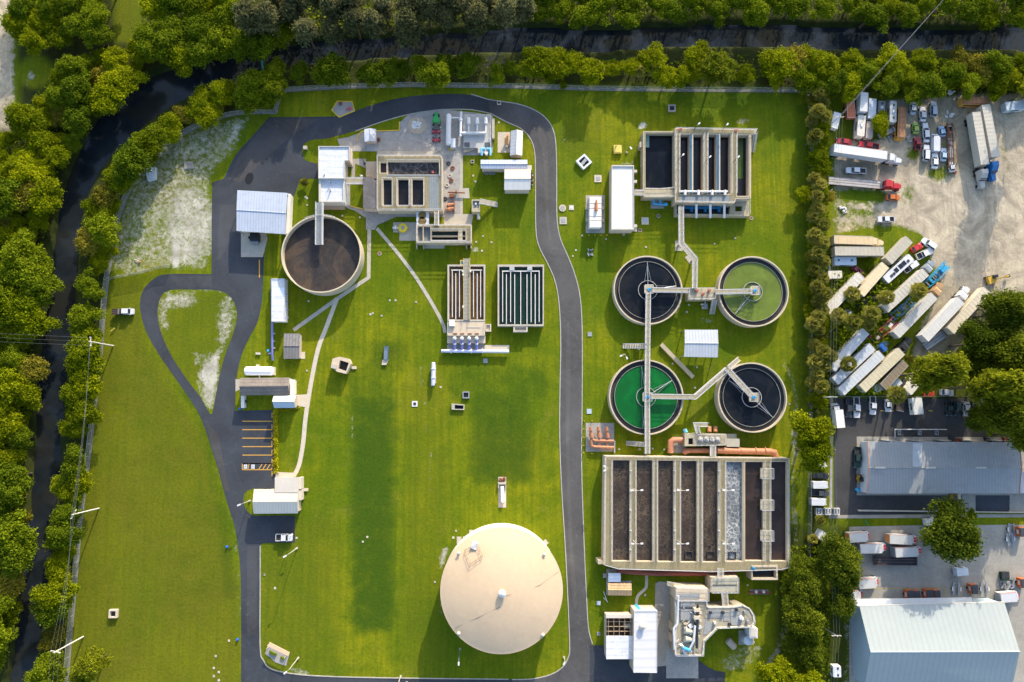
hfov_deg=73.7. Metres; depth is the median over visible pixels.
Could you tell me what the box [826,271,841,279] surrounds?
camper trailer
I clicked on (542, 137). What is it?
road
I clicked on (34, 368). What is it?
broadleaf tree
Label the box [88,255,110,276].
broadleaf tree
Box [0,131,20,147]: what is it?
broadleaf tree
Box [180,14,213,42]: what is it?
broadleaf tree
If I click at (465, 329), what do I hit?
pump deck
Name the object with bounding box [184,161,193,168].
timber pallet
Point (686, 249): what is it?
walkway
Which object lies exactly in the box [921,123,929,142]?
parked car
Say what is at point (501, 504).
pavement
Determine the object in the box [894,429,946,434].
barrier rack
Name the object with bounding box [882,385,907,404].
cabbage palm
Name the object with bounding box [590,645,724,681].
parking lot
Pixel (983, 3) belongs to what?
broadleaf tree
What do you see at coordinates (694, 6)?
broadleaf tree
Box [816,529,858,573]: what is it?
oak tree
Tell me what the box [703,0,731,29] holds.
broadleaf tree
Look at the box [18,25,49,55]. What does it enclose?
broadleaf tree
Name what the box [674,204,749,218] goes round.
pipe gallery
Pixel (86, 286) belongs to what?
broadleaf tree
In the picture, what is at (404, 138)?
pavement
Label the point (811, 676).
broadleaf tree
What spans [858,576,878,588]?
moving truck
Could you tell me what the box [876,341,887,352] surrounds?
tractor unit
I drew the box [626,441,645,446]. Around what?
stairway
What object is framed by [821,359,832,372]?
cabbage palm
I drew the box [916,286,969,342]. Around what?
semi truck
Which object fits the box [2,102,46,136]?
broadleaf tree
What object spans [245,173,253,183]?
road
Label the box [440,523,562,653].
domed tank
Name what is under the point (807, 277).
broadleaf tree
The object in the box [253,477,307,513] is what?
office building
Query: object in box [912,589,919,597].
cargo trailer
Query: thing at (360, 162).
pavement
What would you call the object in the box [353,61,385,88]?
broadleaf tree
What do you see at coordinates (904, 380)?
parked car
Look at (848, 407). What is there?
parked pickup
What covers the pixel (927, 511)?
concrete wall
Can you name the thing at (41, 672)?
broadleaf tree
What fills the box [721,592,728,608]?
walkway
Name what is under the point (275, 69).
broadleaf tree
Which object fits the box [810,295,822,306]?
cabbage palm
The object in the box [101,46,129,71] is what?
broadleaf tree
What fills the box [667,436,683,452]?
pipe
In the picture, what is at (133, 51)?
broadleaf tree
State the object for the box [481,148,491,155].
pipe bend
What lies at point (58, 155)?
broadleaf tree
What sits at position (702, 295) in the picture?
concrete landing
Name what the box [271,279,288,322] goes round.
storage building
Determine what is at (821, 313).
cabbage palm
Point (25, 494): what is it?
broadleaf tree
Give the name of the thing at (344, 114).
kerb
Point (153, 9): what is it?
broadleaf tree
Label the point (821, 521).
cabbage palm
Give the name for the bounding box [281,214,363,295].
sludge tank
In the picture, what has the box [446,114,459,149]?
storage tank
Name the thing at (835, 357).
cabbage palm
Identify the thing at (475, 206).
lookout tower
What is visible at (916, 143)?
parked pickup
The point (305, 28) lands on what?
casuarina tree
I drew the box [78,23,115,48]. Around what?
broadleaf tree
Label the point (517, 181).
service hall
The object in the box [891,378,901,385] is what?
covered boat
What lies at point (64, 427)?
broadleaf tree
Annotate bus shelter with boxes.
[266,642,289,659]
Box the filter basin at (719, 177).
[671,127,757,207]
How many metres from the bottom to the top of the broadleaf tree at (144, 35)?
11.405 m
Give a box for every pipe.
[268,321,275,359]
[441,349,508,352]
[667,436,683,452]
[682,447,778,456]
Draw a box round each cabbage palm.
[635,64,645,77]
[647,64,657,75]
[803,316,821,332]
[804,115,819,128]
[804,375,816,389]
[805,133,818,145]
[805,227,822,243]
[806,128,824,145]
[806,171,820,183]
[806,210,819,222]
[806,353,823,369]
[806,534,817,543]
[807,264,821,276]
[807,338,821,350]
[808,245,825,260]
[808,278,824,294]
[809,103,825,118]
[809,190,823,203]
[809,201,825,216]
[809,309,826,324]
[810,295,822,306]
[810,367,824,378]
[811,87,825,100]
[811,178,827,189]
[812,344,830,358]
[813,378,829,393]
[814,236,829,249]
[814,325,825,335]
[815,287,833,301]
[815,303,829,316]
[815,515,825,524]
[816,217,830,231]
[816,255,830,268]
[816,272,829,283]
[819,97,830,107]
[819,109,833,122]
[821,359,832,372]
[823,350,838,362]
[829,307,846,324]
[840,355,856,371]
[843,313,861,330]
[844,286,860,302]
[860,305,881,324]
[862,320,876,331]
[876,290,895,305]
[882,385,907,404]
[909,282,928,299]
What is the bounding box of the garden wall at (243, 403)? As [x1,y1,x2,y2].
[241,396,245,407]
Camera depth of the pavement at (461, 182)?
204.91 m
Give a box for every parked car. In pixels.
[121,308,134,314]
[811,472,828,479]
[836,138,851,145]
[850,265,860,272]
[884,399,891,411]
[885,194,899,200]
[900,377,907,386]
[908,102,916,114]
[909,243,922,252]
[911,123,918,133]
[918,106,926,121]
[920,237,936,250]
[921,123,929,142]
[921,145,929,161]
[923,391,934,396]
[929,101,937,116]
[930,153,938,168]
[937,126,945,136]
[939,148,947,161]
[939,389,953,395]
[947,161,954,172]
[952,401,961,415]
[961,401,969,416]
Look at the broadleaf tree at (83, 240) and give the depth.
193.19 m
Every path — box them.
[66,112,275,681]
[275,84,805,112]
[292,230,370,330]
[293,297,338,476]
[376,228,446,332]
[635,575,647,603]
[829,396,832,515]
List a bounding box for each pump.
[448,190,464,197]
[453,336,456,349]
[460,336,463,348]
[467,336,470,349]
[475,336,478,349]
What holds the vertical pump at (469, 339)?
on the pump deck at (465, 329)
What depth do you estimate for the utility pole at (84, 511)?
183.77 m
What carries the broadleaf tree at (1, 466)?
on the ground
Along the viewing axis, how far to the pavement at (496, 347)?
199.84 m
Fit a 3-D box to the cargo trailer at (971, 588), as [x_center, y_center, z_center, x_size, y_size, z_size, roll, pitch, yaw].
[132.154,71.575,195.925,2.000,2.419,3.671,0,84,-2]
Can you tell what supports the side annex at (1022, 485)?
on the ground
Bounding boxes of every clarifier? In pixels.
[607,360,683,434]
[612,256,682,325]
[714,362,786,432]
[715,256,788,327]
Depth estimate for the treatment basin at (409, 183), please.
200.99 m
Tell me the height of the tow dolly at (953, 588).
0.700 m
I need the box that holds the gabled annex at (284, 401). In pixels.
[272,395,297,407]
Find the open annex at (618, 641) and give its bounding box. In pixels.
[604,612,632,658]
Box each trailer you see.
[111,309,122,314]
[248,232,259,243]
[814,528,825,540]
[821,272,864,314]
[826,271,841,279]
[826,328,868,371]
[828,343,875,384]
[829,111,840,130]
[830,246,883,257]
[831,257,856,266]
[834,351,884,395]
[852,115,865,141]
[854,92,868,114]
[854,262,888,297]
[862,121,872,140]
[865,98,876,120]
[873,555,918,565]
[876,100,884,113]
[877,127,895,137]
[877,360,907,389]
[880,236,912,264]
[885,101,896,127]
[894,402,903,411]
[903,589,913,597]
[907,398,923,417]
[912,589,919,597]
[921,588,932,597]
[922,331,946,350]
[922,517,933,525]
[932,589,940,597]
[941,287,990,334]
[952,566,968,575]
[966,583,977,594]
[1000,100,1023,112]
[1015,526,1023,538]
[1015,577,1023,589]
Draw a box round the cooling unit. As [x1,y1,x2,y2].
[416,211,429,224]
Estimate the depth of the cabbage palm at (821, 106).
204.48 m
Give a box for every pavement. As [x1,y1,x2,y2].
[236,379,239,390]
[241,231,267,256]
[265,647,288,665]
[275,472,293,476]
[296,394,306,406]
[333,102,353,115]
[337,110,459,216]
[346,184,441,229]
[352,159,365,177]
[367,144,376,150]
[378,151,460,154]
[393,222,415,240]
[425,245,443,247]
[442,110,492,154]
[444,214,472,224]
[447,345,508,349]
[459,188,469,197]
[460,155,462,213]
[498,132,509,152]
[498,477,505,507]
[586,195,604,232]
[586,423,613,451]
[606,569,630,594]
[651,201,663,208]
[655,581,670,666]
[666,650,697,677]
[673,443,685,452]
[675,241,682,250]
[739,630,753,644]
[750,589,768,593]
[857,437,1023,511]
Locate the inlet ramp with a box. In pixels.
[382,345,388,364]
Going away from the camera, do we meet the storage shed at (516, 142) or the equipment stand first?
the equipment stand
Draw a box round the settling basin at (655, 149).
[637,131,673,200]
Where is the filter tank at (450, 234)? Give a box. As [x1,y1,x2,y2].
[416,224,471,248]
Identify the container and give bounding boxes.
[829,664,840,677]
[843,102,855,119]
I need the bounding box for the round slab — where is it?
[408,117,425,133]
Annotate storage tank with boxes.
[244,365,275,377]
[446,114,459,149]
[725,638,736,649]
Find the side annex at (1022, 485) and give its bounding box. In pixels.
[1020,471,1023,492]
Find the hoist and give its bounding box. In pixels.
[504,133,508,147]
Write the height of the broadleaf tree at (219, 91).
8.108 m
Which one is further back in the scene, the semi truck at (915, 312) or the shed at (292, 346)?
the semi truck at (915, 312)
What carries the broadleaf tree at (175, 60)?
on the ground
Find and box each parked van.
[809,497,826,505]
[810,481,827,488]
[930,134,939,152]
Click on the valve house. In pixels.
(709, 439)
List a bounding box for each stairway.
[480,199,497,206]
[623,343,645,348]
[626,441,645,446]
[709,300,716,314]
[727,357,740,368]
[751,132,757,152]
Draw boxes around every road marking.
[242,260,272,469]
[870,410,969,597]
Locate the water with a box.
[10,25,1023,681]
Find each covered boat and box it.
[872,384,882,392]
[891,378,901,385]
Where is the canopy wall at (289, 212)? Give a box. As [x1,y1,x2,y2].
[286,194,292,233]
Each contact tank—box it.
[447,258,484,320]
[498,265,543,332]
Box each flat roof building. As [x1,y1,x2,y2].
[609,165,636,232]
[629,605,656,672]
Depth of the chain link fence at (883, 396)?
200.36 m
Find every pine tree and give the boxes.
[68,665,94,681]
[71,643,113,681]
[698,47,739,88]
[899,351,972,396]
[915,351,970,380]
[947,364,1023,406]
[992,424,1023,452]
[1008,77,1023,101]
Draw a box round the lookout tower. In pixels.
[472,199,479,214]
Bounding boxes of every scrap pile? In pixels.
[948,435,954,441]
[999,577,1015,590]
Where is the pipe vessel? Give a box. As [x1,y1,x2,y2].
[431,362,435,385]
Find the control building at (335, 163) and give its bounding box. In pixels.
[318,146,352,209]
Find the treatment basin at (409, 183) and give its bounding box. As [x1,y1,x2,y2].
[377,154,442,213]
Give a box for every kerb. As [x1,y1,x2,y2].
[259,546,508,679]
[331,101,354,117]
[355,109,489,131]
[357,122,399,140]
[471,94,592,643]
[490,113,569,679]
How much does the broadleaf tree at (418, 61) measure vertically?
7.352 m
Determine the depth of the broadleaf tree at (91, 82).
200.31 m
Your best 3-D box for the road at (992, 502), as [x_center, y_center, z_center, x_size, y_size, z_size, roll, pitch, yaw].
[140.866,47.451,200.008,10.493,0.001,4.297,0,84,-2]
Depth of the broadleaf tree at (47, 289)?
189.68 m
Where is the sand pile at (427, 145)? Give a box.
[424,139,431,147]
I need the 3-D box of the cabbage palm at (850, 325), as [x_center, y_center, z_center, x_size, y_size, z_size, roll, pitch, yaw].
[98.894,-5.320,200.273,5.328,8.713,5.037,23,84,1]
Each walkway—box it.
[315,201,323,244]
[345,177,362,183]
[434,211,438,225]
[634,189,643,195]
[644,291,650,453]
[650,367,726,399]
[651,287,688,292]
[677,206,697,289]
[693,422,707,433]
[710,445,715,456]
[715,289,752,294]
[717,568,723,578]
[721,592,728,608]
[725,367,752,396]
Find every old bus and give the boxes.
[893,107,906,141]
[957,97,988,107]
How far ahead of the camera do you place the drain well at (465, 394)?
197.60 m
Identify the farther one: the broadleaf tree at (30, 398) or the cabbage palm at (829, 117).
the cabbage palm at (829, 117)
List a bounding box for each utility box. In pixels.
[412,401,417,406]
[559,217,566,223]
[594,175,601,181]
[641,217,648,224]
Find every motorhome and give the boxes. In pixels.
[879,254,913,284]
[903,375,918,394]
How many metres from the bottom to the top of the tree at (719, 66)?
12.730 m
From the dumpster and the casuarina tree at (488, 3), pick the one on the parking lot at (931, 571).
the dumpster
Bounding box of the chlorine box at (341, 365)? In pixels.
[331,357,356,373]
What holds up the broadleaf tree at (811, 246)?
on the ground
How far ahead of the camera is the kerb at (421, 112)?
206.66 m
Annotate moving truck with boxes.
[845,530,869,542]
[853,588,862,598]
[855,542,886,553]
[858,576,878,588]
[884,533,916,544]
[890,545,921,556]
[994,589,1018,602]
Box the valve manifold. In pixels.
[446,200,454,212]
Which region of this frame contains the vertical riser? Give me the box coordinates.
[459,111,462,136]
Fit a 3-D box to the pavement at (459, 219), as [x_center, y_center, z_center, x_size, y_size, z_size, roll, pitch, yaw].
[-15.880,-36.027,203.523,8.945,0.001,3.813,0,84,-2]
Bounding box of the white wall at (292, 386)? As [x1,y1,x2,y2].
[290,379,294,394]
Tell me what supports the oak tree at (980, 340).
on the ground
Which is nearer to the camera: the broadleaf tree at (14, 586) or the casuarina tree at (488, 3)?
the broadleaf tree at (14, 586)
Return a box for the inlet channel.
[660,343,693,378]
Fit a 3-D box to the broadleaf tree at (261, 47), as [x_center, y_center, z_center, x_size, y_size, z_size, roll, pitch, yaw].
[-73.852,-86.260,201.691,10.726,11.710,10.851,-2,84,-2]
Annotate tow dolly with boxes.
[951,577,960,594]
[979,577,989,594]
[1005,533,1015,549]
[1006,523,1014,539]
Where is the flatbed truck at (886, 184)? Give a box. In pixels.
[828,176,900,191]
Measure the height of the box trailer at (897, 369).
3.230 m
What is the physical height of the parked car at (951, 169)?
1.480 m
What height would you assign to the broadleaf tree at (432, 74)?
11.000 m
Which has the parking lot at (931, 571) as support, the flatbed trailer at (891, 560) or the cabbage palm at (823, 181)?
the flatbed trailer at (891, 560)
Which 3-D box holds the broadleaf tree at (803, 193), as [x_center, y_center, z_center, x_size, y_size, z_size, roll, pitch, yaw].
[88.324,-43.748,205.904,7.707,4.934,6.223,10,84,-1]
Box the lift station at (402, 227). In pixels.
[393,223,407,232]
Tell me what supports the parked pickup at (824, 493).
on the ground
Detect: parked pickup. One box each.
[275,533,292,541]
[810,489,828,496]
[844,398,852,416]
[845,167,865,174]
[852,397,860,417]
[852,446,861,467]
[856,297,868,307]
[858,141,878,149]
[868,397,876,414]
[877,216,894,222]
[903,260,919,273]
[912,137,920,150]
[914,248,933,259]
[944,400,953,415]
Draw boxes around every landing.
[596,557,602,563]
[685,288,715,301]
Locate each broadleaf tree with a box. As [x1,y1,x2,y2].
[0,10,32,41]
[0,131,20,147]
[0,140,8,149]
[0,148,11,169]
[0,154,21,179]
[0,176,20,219]
[0,214,13,229]
[0,225,17,245]
[0,228,46,272]
[0,266,22,288]
[0,281,10,327]
[0,286,38,324]
[0,320,27,342]
[0,335,12,353]
[0,342,28,374]
[0,367,28,407]
[0,403,24,442]
[0,438,6,448]
[0,447,27,465]
[0,455,7,469]
[0,460,34,518]
[0,509,38,555]
[0,535,38,578]
[0,572,26,602]
[0,591,15,631]
[0,601,23,628]
[0,618,19,654]
[0,650,9,672]
[1,461,32,485]
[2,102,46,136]
[3,506,33,522]
[5,0,37,19]
[6,402,19,412]
[7,213,26,233]
[7,424,34,448]
[8,153,49,187]
[10,180,43,211]
[10,492,27,507]
[11,147,42,162]
[11,207,21,213]
[13,379,42,411]
[14,252,54,289]
[14,303,62,339]
[14,351,50,382]
[15,226,37,242]
[17,272,65,308]
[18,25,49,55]
[18,410,31,425]
[19,125,54,157]
[20,336,38,349]
[22,649,69,681]
[23,6,60,34]
[23,173,66,216]
[26,208,50,230]
[28,580,80,611]
[28,595,73,628]
[32,93,51,109]
[34,0,66,19]
[34,158,55,177]
[37,107,52,130]
[37,624,65,651]
[42,84,68,110]
[42,519,85,551]
[43,23,73,49]
[43,552,70,577]
[44,144,71,169]
[45,563,72,584]
[48,69,63,86]
[48,131,65,145]
[49,473,75,501]
[49,499,83,526]
[53,442,87,484]
[53,544,76,563]
[54,54,88,79]
[54,68,96,106]
[56,0,82,17]
[56,415,89,438]
[57,133,82,153]
[58,12,87,37]
[58,379,103,407]
[60,103,96,139]
[63,323,102,372]
[63,398,104,431]
[65,100,91,109]
[65,469,94,502]
[66,302,107,334]
[67,347,106,382]
[71,370,102,400]
[72,225,100,257]
[73,267,105,299]
[76,0,102,11]
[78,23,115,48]
[79,0,110,26]
[80,53,98,71]
[80,196,113,218]
[81,211,123,247]
[83,76,98,88]
[88,102,102,117]
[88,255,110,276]
[88,326,103,342]
[89,75,128,115]
[89,181,119,211]
[90,65,108,83]
[90,244,119,260]
[92,48,104,65]
[97,64,149,99]
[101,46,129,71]
[101,162,138,195]
[109,199,121,215]
[110,138,155,185]
[125,36,153,64]
[125,62,142,79]
[127,128,162,159]
[131,19,162,61]
[137,0,168,21]
[139,121,171,149]
[149,154,159,162]
[151,22,185,63]
[152,0,187,15]
[155,9,187,44]
[157,111,182,144]
[165,43,192,78]
[172,105,197,124]
[179,0,212,21]
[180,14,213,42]
[182,33,229,68]
[184,84,213,117]
[193,100,224,129]
[202,0,238,28]
[203,0,221,18]
[207,22,234,59]
[207,78,235,105]
[209,99,223,110]
[218,0,240,5]
[226,27,258,63]
[233,84,263,115]
[235,67,269,95]
[243,29,277,62]
[253,88,276,108]
[256,79,289,103]
[262,55,287,81]
[271,20,295,49]
[288,59,308,85]
[310,63,331,86]
[313,51,352,87]
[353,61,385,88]
[377,55,400,88]
[395,58,413,80]
[410,54,428,74]
[415,59,450,89]
[433,52,457,74]
[453,51,484,78]
[487,62,504,87]
[503,56,521,74]
[518,59,537,78]
[521,45,551,78]
[525,2,551,23]
[534,0,559,9]
[541,73,556,83]
[543,45,571,80]
[549,0,573,24]
[558,48,586,75]
[558,79,567,89]
[568,2,610,30]
[574,0,589,5]
[577,57,604,85]
[590,0,625,10]
[603,59,621,76]
[612,0,643,29]
[614,0,642,7]
[618,57,642,76]
[636,41,667,81]
[641,0,667,19]
[654,64,678,88]
[657,0,691,24]
[672,63,696,89]
[679,0,707,21]
[681,40,710,79]
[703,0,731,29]
[723,0,752,12]
[733,63,756,84]
[741,0,769,29]
[753,653,792,681]
[758,45,800,80]
[758,63,769,76]
[763,0,783,16]
[767,75,784,92]
[778,0,810,20]
[782,667,800,681]
[783,42,808,78]
[789,66,823,94]
[789,408,836,448]
[795,185,811,203]
[795,668,822,681]
[796,437,836,473]
[799,42,823,68]
[801,281,816,296]
[802,303,815,319]
[804,95,818,107]
[804,296,815,303]
[805,149,825,166]
[805,251,823,262]
[805,275,815,282]
[806,238,818,253]
[806,392,828,408]
[807,217,821,226]
[808,0,836,19]
[809,182,828,198]
[812,171,825,183]
[813,50,840,80]
[813,142,827,152]
[815,118,832,130]
[815,159,831,175]
[815,329,829,340]
[815,338,828,351]
[816,67,848,97]
[816,126,829,146]
[819,315,834,332]
[824,190,836,202]
[837,47,863,73]
[839,0,863,13]
[840,70,867,103]
[847,0,889,34]
[853,60,881,87]
[862,0,877,4]
[863,257,873,268]
[871,110,889,137]
[872,66,904,97]
[875,42,908,75]
[876,0,903,17]
[895,2,925,29]
[902,59,919,85]
[903,82,924,105]
[904,355,914,361]
[909,47,938,73]
[912,0,935,13]
[915,70,947,100]
[931,0,960,16]
[939,60,966,85]
[949,43,971,74]
[952,0,980,25]
[957,72,985,102]
[962,0,992,14]
[966,507,977,520]
[968,52,992,85]
[974,0,1001,30]
[979,50,1014,84]
[984,73,1006,102]
[996,0,1020,7]
[1000,67,1023,89]
[1003,0,1023,32]
[1013,51,1023,72]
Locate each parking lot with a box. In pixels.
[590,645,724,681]
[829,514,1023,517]
[834,398,1008,514]
[849,525,1023,681]
[962,495,975,510]
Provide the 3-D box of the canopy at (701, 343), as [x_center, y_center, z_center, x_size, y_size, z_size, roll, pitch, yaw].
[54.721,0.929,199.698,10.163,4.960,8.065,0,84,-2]
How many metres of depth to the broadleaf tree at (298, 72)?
201.28 m
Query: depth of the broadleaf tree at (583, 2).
206.28 m
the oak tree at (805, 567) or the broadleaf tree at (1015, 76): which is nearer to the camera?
the oak tree at (805, 567)
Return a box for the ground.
[0,0,1023,681]
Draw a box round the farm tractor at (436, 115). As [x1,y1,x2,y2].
[432,112,439,125]
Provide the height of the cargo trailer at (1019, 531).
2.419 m
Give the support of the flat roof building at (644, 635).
on the ground
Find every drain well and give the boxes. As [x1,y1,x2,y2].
[108,609,118,617]
[462,391,468,397]
[668,104,675,111]
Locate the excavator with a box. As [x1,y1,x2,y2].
[983,274,1009,284]
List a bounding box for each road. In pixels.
[140,94,511,681]
[171,275,211,286]
[205,420,228,490]
[217,204,235,258]
[229,118,320,181]
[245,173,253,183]
[247,546,256,634]
[488,100,592,681]
[538,127,551,240]
[566,325,576,608]
[976,496,1009,509]
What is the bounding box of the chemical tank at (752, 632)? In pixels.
[744,625,757,637]
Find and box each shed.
[239,378,290,394]
[283,333,301,358]
[363,177,376,211]
[364,128,376,143]
[510,130,522,157]
[607,582,631,595]
[608,572,620,581]
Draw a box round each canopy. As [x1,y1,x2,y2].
[236,190,287,235]
[680,330,718,357]
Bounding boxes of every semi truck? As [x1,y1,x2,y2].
[829,144,901,165]
[830,235,883,246]
[855,337,911,392]
[877,260,934,313]
[888,282,943,338]
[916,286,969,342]
[964,111,989,188]
[975,104,999,181]
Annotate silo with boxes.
[740,633,754,644]
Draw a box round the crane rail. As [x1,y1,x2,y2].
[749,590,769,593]
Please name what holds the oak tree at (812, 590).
on the ground
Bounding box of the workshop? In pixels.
[481,160,526,171]
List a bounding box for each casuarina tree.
[230,0,268,38]
[254,0,285,36]
[264,0,284,9]
[279,1,302,25]
[283,0,310,17]
[289,16,322,48]
[308,0,321,10]
[319,0,344,24]
[319,15,346,47]
[338,0,366,14]
[338,5,364,39]
[360,7,388,42]
[371,0,395,23]
[391,4,427,50]
[393,0,420,16]
[414,0,441,28]
[435,2,459,34]
[438,0,459,14]
[455,0,477,23]
[463,1,491,41]
[476,0,498,22]
[490,0,520,33]
[514,0,537,23]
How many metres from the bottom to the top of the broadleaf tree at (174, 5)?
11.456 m
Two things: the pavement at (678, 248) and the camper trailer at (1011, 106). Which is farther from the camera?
the camper trailer at (1011, 106)
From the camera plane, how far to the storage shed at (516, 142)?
203.28 m
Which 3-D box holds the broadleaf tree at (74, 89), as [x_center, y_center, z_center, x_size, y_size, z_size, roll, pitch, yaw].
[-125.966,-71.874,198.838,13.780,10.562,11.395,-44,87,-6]
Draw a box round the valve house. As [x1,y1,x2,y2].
[682,426,739,446]
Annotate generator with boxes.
[585,196,603,228]
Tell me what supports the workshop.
on the ground
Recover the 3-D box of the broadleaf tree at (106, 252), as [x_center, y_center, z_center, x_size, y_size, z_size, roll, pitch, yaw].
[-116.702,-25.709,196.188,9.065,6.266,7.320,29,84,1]
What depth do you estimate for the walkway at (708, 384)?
196.40 m
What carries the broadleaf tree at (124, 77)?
on the ground
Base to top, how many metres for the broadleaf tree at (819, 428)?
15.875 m
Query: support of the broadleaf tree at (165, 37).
on the ground
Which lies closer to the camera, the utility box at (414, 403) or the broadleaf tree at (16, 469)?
the broadleaf tree at (16, 469)
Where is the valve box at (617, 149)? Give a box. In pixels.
[613,145,621,153]
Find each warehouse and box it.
[850,597,1019,681]
[860,440,1021,493]
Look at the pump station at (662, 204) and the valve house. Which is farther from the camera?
the pump station at (662, 204)
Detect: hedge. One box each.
[272,409,278,473]
[274,405,299,411]
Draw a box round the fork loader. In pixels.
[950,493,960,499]
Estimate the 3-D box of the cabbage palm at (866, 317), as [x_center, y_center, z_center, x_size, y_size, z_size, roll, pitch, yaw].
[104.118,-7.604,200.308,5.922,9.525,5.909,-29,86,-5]
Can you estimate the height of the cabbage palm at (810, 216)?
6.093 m
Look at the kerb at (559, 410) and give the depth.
198.38 m
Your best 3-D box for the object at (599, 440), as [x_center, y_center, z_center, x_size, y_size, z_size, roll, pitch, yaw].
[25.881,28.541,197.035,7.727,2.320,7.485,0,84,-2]
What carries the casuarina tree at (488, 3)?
on the ground
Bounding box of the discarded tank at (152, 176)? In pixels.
[146,167,156,181]
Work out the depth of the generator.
202.47 m
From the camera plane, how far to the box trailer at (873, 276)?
202.44 m
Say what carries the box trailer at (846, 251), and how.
on the ground
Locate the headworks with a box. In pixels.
[667,581,755,655]
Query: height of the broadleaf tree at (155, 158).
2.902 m
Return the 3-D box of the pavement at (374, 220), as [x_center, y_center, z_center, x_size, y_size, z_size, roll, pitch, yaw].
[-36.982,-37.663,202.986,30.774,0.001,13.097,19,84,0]
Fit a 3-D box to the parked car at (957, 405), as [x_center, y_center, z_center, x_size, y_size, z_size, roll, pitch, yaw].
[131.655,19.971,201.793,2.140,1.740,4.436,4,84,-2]
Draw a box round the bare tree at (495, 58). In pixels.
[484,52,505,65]
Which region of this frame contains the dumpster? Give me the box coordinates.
[999,571,1009,580]
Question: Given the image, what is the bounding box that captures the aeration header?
[617,569,736,575]
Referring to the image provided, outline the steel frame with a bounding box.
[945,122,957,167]
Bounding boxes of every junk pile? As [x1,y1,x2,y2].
[839,206,846,213]
[945,110,954,117]
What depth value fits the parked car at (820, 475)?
198.11 m
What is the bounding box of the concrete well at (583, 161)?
[576,154,591,169]
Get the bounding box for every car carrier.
[868,316,897,343]
[889,297,915,320]
[924,261,950,287]
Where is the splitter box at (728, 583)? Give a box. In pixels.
[705,573,738,592]
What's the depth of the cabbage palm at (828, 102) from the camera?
206.72 m
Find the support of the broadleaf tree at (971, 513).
on the ground
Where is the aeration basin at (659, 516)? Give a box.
[601,455,789,571]
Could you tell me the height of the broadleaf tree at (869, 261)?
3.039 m
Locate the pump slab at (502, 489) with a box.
[498,477,505,502]
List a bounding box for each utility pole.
[50,636,83,652]
[70,508,99,518]
[89,337,113,345]
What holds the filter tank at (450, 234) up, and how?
on the ground
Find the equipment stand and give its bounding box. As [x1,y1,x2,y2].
[485,324,490,331]
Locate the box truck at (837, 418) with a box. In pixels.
[829,403,844,427]
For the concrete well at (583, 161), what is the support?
on the ground
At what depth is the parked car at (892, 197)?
208.00 m
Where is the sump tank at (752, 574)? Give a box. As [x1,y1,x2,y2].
[746,565,777,579]
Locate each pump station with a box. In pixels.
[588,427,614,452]
[653,199,667,205]
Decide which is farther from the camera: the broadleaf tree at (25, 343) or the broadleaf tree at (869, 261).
the broadleaf tree at (869, 261)
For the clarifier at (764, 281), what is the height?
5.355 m
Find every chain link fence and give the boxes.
[63,279,106,672]
[104,109,275,280]
[274,82,800,105]
[808,474,811,555]
[834,396,965,396]
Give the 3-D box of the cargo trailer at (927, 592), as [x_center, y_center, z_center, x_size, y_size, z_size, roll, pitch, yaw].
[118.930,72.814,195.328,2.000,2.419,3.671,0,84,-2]
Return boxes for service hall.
[504,169,530,193]
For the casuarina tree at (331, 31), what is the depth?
198.39 m
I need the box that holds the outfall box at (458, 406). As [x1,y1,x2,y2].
[452,404,464,409]
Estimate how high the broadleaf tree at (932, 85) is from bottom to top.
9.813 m
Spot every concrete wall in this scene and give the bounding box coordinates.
[492,118,494,139]
[857,510,1023,512]
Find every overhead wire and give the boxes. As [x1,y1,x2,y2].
[48,342,89,681]
[830,117,842,675]
[841,5,938,115]
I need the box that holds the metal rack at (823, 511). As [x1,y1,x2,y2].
[814,508,839,514]
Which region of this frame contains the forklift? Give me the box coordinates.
[855,471,863,481]
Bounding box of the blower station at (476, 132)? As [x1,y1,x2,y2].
[460,114,490,153]
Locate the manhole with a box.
[559,205,565,211]
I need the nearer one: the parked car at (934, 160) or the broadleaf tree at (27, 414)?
the broadleaf tree at (27, 414)
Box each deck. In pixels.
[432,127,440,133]
[447,319,484,349]
[644,187,674,196]
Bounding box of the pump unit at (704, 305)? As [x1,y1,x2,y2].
[701,301,707,308]
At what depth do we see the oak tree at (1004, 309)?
189.19 m
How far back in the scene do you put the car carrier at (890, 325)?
202.82 m
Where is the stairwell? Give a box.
[728,200,750,213]
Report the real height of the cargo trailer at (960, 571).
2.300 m
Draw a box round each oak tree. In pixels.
[781,593,812,616]
[782,602,826,643]
[782,629,815,660]
[786,552,822,584]
[787,574,827,609]
[795,641,827,674]
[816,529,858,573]
[820,586,857,622]
[821,543,866,595]
[917,495,986,566]
[948,316,1003,363]
[960,402,993,434]
[964,354,994,382]
[969,287,1023,334]
[969,394,1023,437]
[988,329,1023,371]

